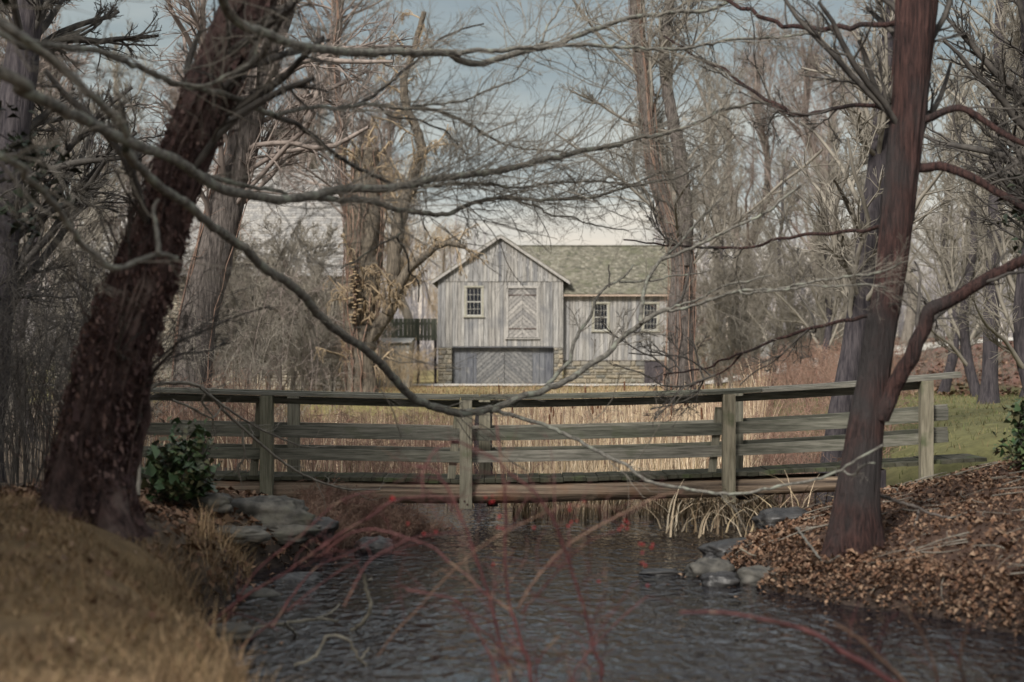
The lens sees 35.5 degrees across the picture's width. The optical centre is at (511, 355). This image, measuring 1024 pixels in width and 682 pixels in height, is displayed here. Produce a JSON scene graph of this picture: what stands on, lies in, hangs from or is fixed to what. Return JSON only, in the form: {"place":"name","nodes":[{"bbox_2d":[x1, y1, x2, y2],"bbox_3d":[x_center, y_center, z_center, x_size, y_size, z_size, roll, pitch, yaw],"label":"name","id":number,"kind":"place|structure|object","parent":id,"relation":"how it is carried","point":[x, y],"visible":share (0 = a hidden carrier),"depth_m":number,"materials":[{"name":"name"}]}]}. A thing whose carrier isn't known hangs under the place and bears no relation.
{"place":"outdoors","nodes":[
{"label":"outdoors","id":0,"kind":"place"},
{"bbox_2d":[0,0,1020,349],"label":"sky","id":1,"kind":"structure","parent":0,"point":[139,11],"materials":[{"name":"grey"}]},
{"bbox_2d":[0,338,1023,681],"bbox_3d":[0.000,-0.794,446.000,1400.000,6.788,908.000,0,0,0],"label":"ground","id":2,"kind":"structure","parent":0,"point":[894,476],"depth_m":13.72,"materials":[{"name":"plant"}]},
{"bbox_2d":[0,0,85,250],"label":"hemlock tree","id":3,"kind":"object","parent":2,"relation":"on","point":[37,167],"visible":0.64,"depth_m":14.12,"materials":[{"name":"green plant"}]},
{"bbox_2d":[0,0,89,309],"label":"bare tree","id":4,"kind":"object","parent":2,"relation":"on","point":[40,64],"visible":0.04,"depth_m":23.92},
{"bbox_2d":[0,9,94,412],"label":"bare tree","id":5,"kind":"object","parent":2,"relation":"on","point":[46,68],"visible":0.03,"depth_m":39.98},
{"bbox_2d":[0,6,142,441],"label":"bare tree","id":6,"kind":"object","parent":2,"relation":"on","point":[80,215],"visible":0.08,"depth_m":30.21,"materials":[{"name":"grey plant"}]},
{"bbox_2d":[0,0,165,482],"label":"dark tree","id":7,"kind":"object","parent":2,"relation":"on","point":[28,20],"visible":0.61,"depth_m":20.28,"materials":[{"name":"grey plant"}]},
{"bbox_2d":[25,10,151,402],"bbox_3d":[-12.699,-4.575,46.757,3.418,12.478,5.569,0,0,25],"label":"bare tree","id":8,"kind":"object","parent":2,"relation":"on","point":[55,74],"visible":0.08,"depth_m":46.13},
{"bbox_2d":[38,75,144,351],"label":"bare tree","id":9,"kind":"object","parent":2,"relation":"on","point":[96,200],"visible":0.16,"depth_m":36.20,"materials":[{"name":"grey plant"}]},
{"bbox_2d":[49,18,167,235],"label":"bare tree","id":10,"kind":"object","parent":2,"relation":"on","point":[117,79],"visible":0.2,"depth_m":81.07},
{"bbox_2d":[0,487,253,681],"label":"dry grass","id":11,"kind":"structure","parent":2,"relation":"on","point":[99,562],"depth_m":8.88,"materials":[{"name":"plant"}]},
{"bbox_2d":[0,88,279,491],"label":"thicket","id":12,"kind":"object","parent":2,"relation":"on","point":[17,387],"visible":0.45,"depth_m":17.08,"materials":[{"name":"plant"}]},
{"bbox_2d":[98,124,199,294],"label":"bare tree","id":13,"kind":"object","parent":2,"relation":"on","point":[140,177],"visible":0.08,"depth_m":46.12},
{"bbox_2d":[0,0,339,545],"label":"leaning tree","id":14,"kind":"object","parent":2,"relation":"on","point":[93,461],"visible":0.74,"depth_m":12.14,"materials":[{"name":"red plant"}]},
{"bbox_2d":[141,416,222,507],"bbox_3d":[-3.358,1.098,16.164,0.842,0.990,0.995,0,0,0],"label":"evergreen shrub","id":15,"kind":"object","parent":2,"relation":"on","point":[181,470],"visible":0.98,"depth_m":16.07,"materials":[{"name":"green plant"}]},
{"bbox_2d":[8,258,360,461],"bbox_3d":[-9.334,0.414,37.057,11.196,4.475,31.233,0,0,0],"label":"thicket","id":16,"kind":"object","parent":2,"relation":"on","point":[222,363],"visible":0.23,"depth_m":36.95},
{"bbox_2d":[0,492,372,681],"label":"fallen leaves","id":17,"kind":"object","parent":2,"relation":"on","point":[94,600],"depth_m":9.56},
{"bbox_2d":[0,478,393,605],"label":"fallen leaves","id":18,"kind":"object","parent":2,"relation":"on","point":[148,507],"visible":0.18,"depth_m":15.00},
{"bbox_2d":[106,497,302,681],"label":"bank weeds","id":19,"kind":"object","parent":2,"relation":"on","point":[224,580],"visible":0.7,"depth_m":11.25,"materials":[{"name":"plant"}]},
{"bbox_2d":[170,241,251,387],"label":"young tree","id":20,"kind":"object","parent":2,"relation":"on","point":[218,329],"visible":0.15,"depth_m":46.01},
{"bbox_2d":[189,492,233,513],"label":"rock","id":21,"kind":"object","parent":2,"relation":"on","point":[224,500],"visible":0.46,"depth_m":16.22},
{"bbox_2d":[93,169,352,389],"bbox_3d":[-11.157,-2.988,66.500,10.117,9.485,9.723,0,0,0],"label":"thicket","id":22,"kind":"object","parent":2,"relation":"on","point":[255,210],"visible":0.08,"depth_m":63.91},
{"bbox_2d":[205,622,256,641],"bbox_3d":[-2.206,2.124,12.206,0.509,0.163,0.389,0,0,0],"label":"rock","id":23,"kind":"object","parent":2,"relation":"on","point":[244,630],"visible":0.44,"depth_m":12.08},
{"bbox_2d":[218,218,262,388],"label":"young tree","id":24,"kind":"object","parent":2,"relation":"on","point":[236,251],"visible":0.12,"depth_m":55.94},
{"bbox_2d":[214,525,270,545],"bbox_3d":[-2.780,1.794,16.021,0.691,0.203,0.472,0,0,-24],"label":"rock","id":25,"kind":"object","parent":2,"relation":"on","point":[256,534],"visible":0.61,"depth_m":15.89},
{"bbox_2d":[220,267,265,387],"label":"young tree","id":26,"kind":"object","parent":2,"relation":"on","point":[246,284],"visible":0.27,"depth_m":51.99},
{"bbox_2d":[223,263,292,389],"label":"young tree","id":27,"kind":"object","parent":2,"relation":"on","point":[253,296],"visible":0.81,"depth_m":47.11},
{"bbox_2d":[136,380,390,515],"bbox_3d":[-2.796,1.020,17.297,0.926,1.554,3.894,0,0,38],"label":"sapling","id":28,"kind":"object","parent":2,"relation":"on","point":[220,405],"visible":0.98,"depth_m":17.23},
{"bbox_2d":[230,495,315,528],"bbox_3d":[-2.642,1.682,16.907,1.170,0.429,0.558,0,0,0],"label":"rock","id":29,"kind":"object","parent":2,"relation":"on","point":[273,510],"visible":0.52,"depth_m":16.68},
{"bbox_2d":[103,0,447,462],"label":"willow tree","id":30,"kind":"object","parent":2,"relation":"on","point":[250,133],"visible":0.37,"depth_m":30.00,"materials":[{"name":"brown plant"}]},
{"bbox_2d":[152,250,402,420],"bbox_3d":[-7.854,-0.482,51.459,8.164,6.090,18.428,0,0,0],"label":"thicket","id":31,"kind":"object","parent":2,"relation":"on","point":[285,352],"visible":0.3,"depth_m":48.53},
{"bbox_2d":[237,211,336,389],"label":"young tree","id":32,"kind":"object","parent":2,"relation":"on","point":[272,242],"visible":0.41,"depth_m":53.02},
{"bbox_2d":[27,362,552,510],"bbox_3d":[-3.444,1.317,31.847,8.327,2.670,21.805,0,0,0],"label":"brush","id":33,"kind":"object","parent":2,"relation":"on","point":[242,408],"visible":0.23,"depth_m":25.46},
{"bbox_2d":[262,524,320,544],"bbox_3d":[-2.486,1.857,16.797,0.984,0.232,0.453,0,0,0],"label":"rock","id":34,"kind":"object","parent":2,"relation":"on","point":[282,534],"visible":0.48,"depth_m":16.62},
{"bbox_2d":[270,268,336,396],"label":"young tree","id":35,"kind":"object","parent":2,"relation":"on","point":[301,339],"visible":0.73,"depth_m":50.09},
{"bbox_2d":[275,217,344,390],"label":"young tree","id":36,"kind":"object","parent":2,"relation":"on","point":[319,252],"visible":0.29,"depth_m":58.17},
{"bbox_2d":[298,261,342,390],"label":"young tree","id":37,"kind":"object","parent":2,"relation":"on","point":[323,381],"visible":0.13,"depth_m":55.90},
{"bbox_2d":[299,271,346,390],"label":"young tree","id":38,"kind":"object","parent":2,"relation":"on","point":[331,335],"visible":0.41,"depth_m":52.06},
{"bbox_2d":[312,516,339,542],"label":"rock","id":39,"kind":"object","parent":2,"relation":"on","point":[333,527],"visible":0.44,"depth_m":17.46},
{"bbox_2d":[262,48,397,213],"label":"bare tree","id":40,"kind":"object","parent":2,"relation":"on","point":[312,124],"visible":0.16,"depth_m":92.27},
{"bbox_2d":[295,71,377,212],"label":"bare tree","id":41,"kind":"object","parent":2,"relation":"on","point":[312,166],"visible":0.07,"depth_m":104.23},
{"bbox_2d":[260,0,416,381],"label":"dark tree","id":42,"kind":"object","parent":2,"relation":"on","point":[340,12],"visible":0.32,"depth_m":50.88,"materials":[{"name":"brown plant"}]},
{"bbox_2d":[203,479,482,647],"bbox_3d":[-1.088,1.281,10.113,1.876,1.083,0.782,0,0,0],"label":"bramble","id":43,"kind":"object","parent":2,"relation":"on","point":[238,600],"visible":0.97,"depth_m":10.03,"materials":[{"name":"plant"}]},
{"bbox_2d":[283,472,460,550],"bbox_3d":[-2.070,1.912,19.094,2.049,1.004,3.185,0,0,26],"label":"dry brush","id":44,"kind":"object","parent":2,"relation":"on","point":[314,499],"visible":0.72,"depth_m":18.95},
{"bbox_2d":[342,84,407,316],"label":"bare tree","id":45,"kind":"object","parent":2,"relation":"on","point":[361,121],"visible":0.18,"depth_m":87.36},
{"bbox_2d":[347,64,426,356],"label":"bare tree","id":46,"kind":"object","parent":2,"relation":"on","point":[406,313],"visible":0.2,"depth_m":97.08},
{"bbox_2d":[333,337,442,389],"bbox_3d":[-4.929,0.247,63.363,4.261,2.284,12.163,0,0,0],"label":"dry brush","id":47,"kind":"object","parent":2,"relation":"on","point":[409,373],"visible":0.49,"depth_m":63.01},
{"bbox_2d":[378,338,414,387],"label":"stone pillar","id":48,"kind":"structure","parent":2,"relation":"on","point":[406,343],"depth_m":66.00,"materials":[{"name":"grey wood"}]},
{"bbox_2d":[313,9,488,398],"bbox_3d":[-3.180,-4.433,47.617,5.198,12.059,2.561,0,0,6],"label":"willow tree","id":49,"kind":"object","parent":2,"relation":"on","point":[369,294],"visible":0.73,"depth_m":47.62,"materials":[{"name":"brown plant"}]},
{"bbox_2d":[380,319,436,383],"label":"plank fence","id":50,"kind":"object","parent":2,"relation":"on","point":[419,329],"visible":0.62,"depth_m":72.50,"materials":[{"name":"wood"}]},
{"bbox_2d":[11,357,833,537],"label":"reeds","id":51,"kind":"object","parent":2,"relation":"on","point":[677,507],"visible":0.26,"depth_m":23.51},
{"bbox_2d":[380,151,466,334],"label":"willow tree","id":52,"kind":"object","parent":2,"relation":"on","point":[412,251],"visible":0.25,"depth_m":79.98,"materials":[{"name":"brown plant"}]},
{"bbox_2d":[420,220,470,328],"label":"willow tree","id":53,"kind":"object","parent":2,"relation":"on","point":[434,294],"visible":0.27,"depth_m":91.93,"materials":[{"name":"brown plant"}]},
{"bbox_2d":[0,0,947,542],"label":"bare tree","id":54,"kind":"object","parent":2,"relation":"on","point":[14,36],"visible":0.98,"depth_m":14.61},
{"bbox_2d":[301,416,688,681],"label":"bramble","id":55,"kind":"object","parent":2,"relation":"on","point":[522,649],"visible":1,"depth_m":9.25,"materials":[{"name":"plant"}]},
{"bbox_2d":[20,164,1015,365],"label":"wood","id":56,"kind":"object","parent":2,"relation":"on","point":[424,345],"visible":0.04,"depth_m":150.92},
{"bbox_2d":[430,234,670,383],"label":"barn","id":57,"kind":"structure","parent":2,"relation":"on","point":[522,334],"depth_m":71.30,"materials":[{"name":"grey wood"}]},
{"bbox_2d":[463,286,484,316],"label":"window","id":58,"kind":"structure","parent":57,"relation":"in","point":[473,295],"depth_m":71.03,"materials":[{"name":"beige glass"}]},
{"bbox_2d":[477,348,503,383],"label":"barn door","id":59,"kind":"structure","parent":57,"relation":"in","point":[498,355],"depth_m":71.28,"materials":[{"name":"grey wood"}]},
{"bbox_2d":[508,288,521,336],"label":"loft door","id":60,"kind":"structure","parent":57,"relation":"in","point":[518,308],"depth_m":71.02,"materials":[{"name":"grey wood"}]},
{"bbox_2d":[505,348,531,383],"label":"barn door","id":61,"kind":"structure","parent":57,"relation":"in","point":[513,362],"depth_m":71.28,"materials":[{"name":"grey wood"}]},
{"bbox_2d":[523,288,535,336],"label":"loft door","id":62,"kind":"structure","parent":57,"relation":"in","point":[529,299],"depth_m":71.02,"materials":[{"name":"grey wood"}]},
{"bbox_2d":[591,302,609,331],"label":"window","id":63,"kind":"structure","parent":57,"relation":"in","point":[603,305],"depth_m":71.36,"materials":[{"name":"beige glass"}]},
{"bbox_2d":[640,302,660,331],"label":"window","id":64,"kind":"structure","parent":57,"relation":"in","point":[648,306],"depth_m":71.40,"materials":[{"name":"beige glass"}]},
{"bbox_2d":[644,361,664,383],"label":"cellar door","id":65,"kind":"structure","parent":57,"relation":"in","point":[649,370],"depth_m":71.35,"materials":[{"name":"grey"}]},
{"bbox_2d":[137,372,986,508],"bbox_3d":[0.527,1.361,20.421,10.854,2.310,1.058,0,0,0],"label":"footbridge","id":66,"kind":"object","parent":2,"relation":"on","point":[730,424],"visible":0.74,"depth_m":20.05,"materials":[{"name":"wood"}]},
{"bbox_2d":[492,365,792,474],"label":"reeds","id":67,"kind":"object","parent":2,"relation":"on","point":[588,417],"visible":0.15,"depth_m":30.47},
{"bbox_2d":[553,0,855,414],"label":"twin tree","id":68,"kind":"object","parent":2,"relation":"on","point":[670,221],"visible":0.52,"depth_m":43.77,"materials":[{"name":"brown plant"}]},
{"bbox_2d":[662,36,752,338],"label":"bare tree","id":69,"kind":"object","parent":2,"relation":"on","point":[708,104],"visible":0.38,"depth_m":88.31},
{"bbox_2d":[665,170,753,385],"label":"bare tree","id":70,"kind":"object","parent":2,"relation":"on","point":[716,241],"visible":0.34,"depth_m":65.53,"materials":[{"name":"grey plant"}]},
{"bbox_2d":[694,260,725,387],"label":"young tree","id":71,"kind":"object","parent":2,"relation":"on","point":[699,318],"visible":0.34,"depth_m":61.70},
{"bbox_2d":[684,557,736,576],"bbox_3d":[1.952,2.130,15.698,0.533,0.298,0.417,0,0,-26],"label":"rock","id":72,"kind":"object","parent":2,"relation":"on","point":[700,566],"visible":0.44,"depth_m":15.56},
{"bbox_2d":[697,537,751,559],"bbox_3d":[2.423,2.105,16.992,0.956,0.320,0.556,0,0,-25],"label":"rock","id":73,"kind":"object","parent":2,"relation":"on","point":[716,549],"visible":0.3,"depth_m":16.82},
{"bbox_2d":[691,50,768,332],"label":"bare tree","id":74,"kind":"object","parent":2,"relation":"on","point":[728,154],"visible":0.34,"depth_m":115.37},
{"bbox_2d":[696,244,771,387],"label":"young tree","id":75,"kind":"object","parent":2,"relation":"on","point":[714,320],"visible":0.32,"depth_m":56.70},
{"bbox_2d":[669,7,809,337],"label":"bare tree","id":76,"kind":"object","parent":2,"relation":"on","point":[762,133],"visible":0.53,"depth_m":98.00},
{"bbox_2d":[706,262,778,386],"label":"young tree","id":77,"kind":"object","parent":2,"relation":"on","point":[744,336],"visible":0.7,"depth_m":48.04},
{"bbox_2d":[721,243,796,383],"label":"young tree","id":78,"kind":"object","parent":2,"relation":"on","point":[757,313],"visible":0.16,"depth_m":63.62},
{"bbox_2d":[736,565,785,584],"bbox_3d":[2.372,2.122,15.201,0.496,0.253,0.475,0,0,0],"label":"rock","id":79,"kind":"object","parent":2,"relation":"on","point":[752,575],"visible":0.54,"depth_m":15.04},
{"bbox_2d":[703,133,834,383],"bbox_3d":[9.599,-3.305,60.198,4.692,9.819,4.585,0,0,1],"label":"bare tree","id":80,"kind":"object","parent":2,"relation":"on","point":[787,166],"visible":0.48,"depth_m":59.58,"materials":[{"name":"grey plant"}]},
{"bbox_2d":[751,507,810,531],"bbox_3d":[3.074,1.871,18.005,0.739,0.343,0.568,0,0,0],"label":"rock","id":81,"kind":"object","parent":2,"relation":"on","point":[773,516],"visible":0.56,"depth_m":17.86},
{"bbox_2d":[712,109,865,382],"bbox_3d":[9.640,-3.304,52.066,4.692,9.819,4.585,0,0,-36],"label":"bare tree","id":82,"kind":"object","parent":2,"relation":"on","point":[831,313],"visible":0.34,"depth_m":51.79,"materials":[{"name":"brown plant"}]},
{"bbox_2d":[732,1,849,348],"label":"bare tree","id":83,"kind":"object","parent":2,"relation":"on","point":[805,97],"visible":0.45,"depth_m":90.58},
{"bbox_2d":[680,582,901,681],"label":"bramble","id":84,"kind":"object","parent":2,"relation":"on","point":[884,677],"visible":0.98,"depth_m":8.44,"materials":[{"name":"plant"}]},
{"bbox_2d":[761,244,824,384],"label":"young tree","id":85,"kind":"object","parent":2,"relation":"on","point":[791,328],"visible":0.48,"depth_m":55.89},
{"bbox_2d":[656,335,948,503],"bbox_3d":[6.352,0.927,35.574,7.374,3.450,27.568,0,0,8],"label":"dry brush","id":86,"kind":"object","parent":2,"relation":"on","point":[824,373],"visible":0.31,"depth_m":36.20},
{"bbox_2d":[594,0,1023,568],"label":"cedar tree","id":87,"kind":"object","parent":2,"relation":"on","point":[913,29],"visible":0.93,"depth_m":15.08,"materials":[{"name":"plant"}]},
{"bbox_2d":[800,238,848,374],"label":"young tree","id":88,"kind":"object","parent":2,"relation":"on","point":[839,328],"visible":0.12,"depth_m":59.74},
{"bbox_2d":[694,318,1019,392],"bbox_3d":[13.435,-0.147,60.992,14.216,3.033,19.090,0,0,0],"label":"dry brush","id":89,"kind":"object","parent":2,"relation":"on","point":[943,351],"visible":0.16,"depth_m":58.32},
{"bbox_2d":[785,47,932,327],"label":"bare tree","id":90,"kind":"object","parent":2,"relation":"on","point":[830,103],"visible":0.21,"depth_m":119.12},
{"bbox_2d":[721,459,1023,633],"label":"fallen leaves","id":91,"kind":"object","parent":2,"relation":"on","point":[788,528],"visible":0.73,"depth_m":14.61,"materials":[{"name":"plant"}]},
{"bbox_2d":[727,457,1023,606],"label":"twig litter","id":92,"kind":"object","parent":2,"relation":"on","point":[885,501],"visible":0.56,"depth_m":15.80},
{"bbox_2d":[786,0,974,499],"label":"grey tree","id":93,"kind":"object","parent":2,"relation":"on","point":[874,143],"visible":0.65,"depth_m":23.84,"materials":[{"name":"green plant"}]},
{"bbox_2d":[814,0,946,343],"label":"bare tree","id":94,"kind":"object","parent":2,"relation":"on","point":[910,315],"visible":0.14,"depth_m":97.75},
{"bbox_2d":[766,336,1021,404],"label":"fallen leaves","id":95,"kind":"object","parent":2,"relation":"on","point":[962,389],"visible":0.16,"depth_m":63.85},
{"bbox_2d":[828,108,960,339],"bbox_3d":[12.664,-4.043,55.722,5.309,11.369,5.433,0,0,-36],"label":"bare tree","id":96,"kind":"object","parent":2,"relation":"on","point":[854,226],"visible":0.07,"depth_m":55.74,"materials":[{"name":"grey plant"}]},
{"bbox_2d":[833,589,982,681],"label":"bramble","id":97,"kind":"object","parent":2,"relation":"on","point":[881,659],"visible":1,"depth_m":8.35,"materials":[{"name":"red plant"}]},
{"bbox_2d":[848,45,1013,392],"bbox_3d":[13.103,-4.057,49.904,5.309,11.369,5.433,0,0,19],"label":"bare tree","id":98,"kind":"object","parent":2,"relation":"on","point":[950,366],"visible":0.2,"depth_m":49.88,"materials":[{"name":"grey plant"}]},
{"bbox_2d":[883,390,1023,484],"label":"lawn grass","id":99,"kind":"structure","parent":2,"relation":"on","point":[965,396],"depth_m":29.77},
{"bbox_2d":[906,37,1017,396],"bbox_3d":[13.129,-3.663,44.040,4.826,10.336,4.939,0,0,30],"label":"bare tree","id":100,"kind":"object","parent":2,"relation":"on","point":[965,356],"visible":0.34,"depth_m":43.98,"materials":[{"name":"brown plant"}]},
{"bbox_2d":[924,0,1023,244],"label":"dark tree","id":101,"kind":"object","parent":2,"relation":"on","point":[1005,84],"visible":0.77,"depth_m":21.41,"materials":[{"name":"brown plant"}]},
{"bbox_2d":[929,0,1018,403],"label":"slim tree","id":102,"kind":"object","parent":2,"relation":"on","point":[989,388],"visible":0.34,"depth_m":35.86,"materials":[{"name":"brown plant"}]},
{"bbox_2d":[931,0,1023,390],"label":"bare tree","id":103,"kind":"object","parent":2,"relation":"on","point":[1015,323],"visible":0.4,"depth_m":29.87,"materials":[{"name":"brown plant"}]},
{"bbox_2d":[935,46,1023,396],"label":"bare tree","id":104,"kind":"object","parent":2,"relation":"on","point":[1012,300],"visible":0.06,"depth_m":39.62,"materials":[{"name":"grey plant"}]},
{"bbox_2d":[939,2,1020,361],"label":"bare tree","id":105,"kind":"object","parent":2,"relation":"on","point":[985,98],"visible":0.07,"depth_m":75.50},
{"bbox_2d":[991,398,1023,469],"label":"evergreen shrub","id":106,"kind":"object","parent":2,"relation":"on","point":[1016,447],"visible":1,"depth_m":17.47,"materials":[{"name":"green plant"}]},
{"bbox_2d":[995,174,1023,268],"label":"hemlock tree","id":107,"kind":"object","parent":2,"relation":"on","point":[1015,212],"visible":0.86,"depth_m":16.75,"materials":[{"name":"brown plant"}]},
{"bbox_2d":[224,377,911,399],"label":"meadow grass","id":108,"kind":"structure","parent":0,"point":[452,389],"depth_m":60.46,"materials":[{"name":"plant"}]},
{"bbox_2d":[197,439,1023,681],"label":"stream water","id":109,"kind":"structure","parent":0,"point":[662,639],"depth_m":12.95,"materials":[{"name":"black liquid"}]},
{"bbox_2d":[253,603,340,634],"bbox_3d":[-2.000,2.110,12.299,1.302,0.329,0.621,0,0,0],"label":"fallen branch","id":110,"kind":"object","parent":109,"relation":"in","point":[287,623],"visible":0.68,"depth_m":12.40,"materials":[{"name":"brown wood"}]},
{"bbox_2d":[293,634,370,666],"bbox_3d":[-1.175,2.087,11.042,0.645,0.318,0.178,0,0,-20],"label":"fallen branch","id":111,"kind":"object","parent":109,"relation":"in","point":[296,664],"visible":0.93,"depth_m":11.07,"materials":[{"name":"grey wood"}]},
{"bbox_2d":[354,535,394,552],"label":"rock","id":112,"kind":"object","parent":109,"relation":"in","point":[377,545],"visible":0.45,"depth_m":17.46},
{"bbox_2d":[201,522,1003,653],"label":"floating leaves","id":113,"kind":"object","parent":109,"relation":"on","point":[253,585],"visible":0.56,"depth_m":14.35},
{"bbox_2d":[700,571,739,586],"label":"rock","id":114,"kind":"object","parent":109,"relation":"in","point":[721,579],"visible":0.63,"depth_m":14.90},
{"bbox_2d":[413,338,1012,385],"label":"road","id":115,"kind":"structure","parent":0,"point":[924,345],"depth_m":68.56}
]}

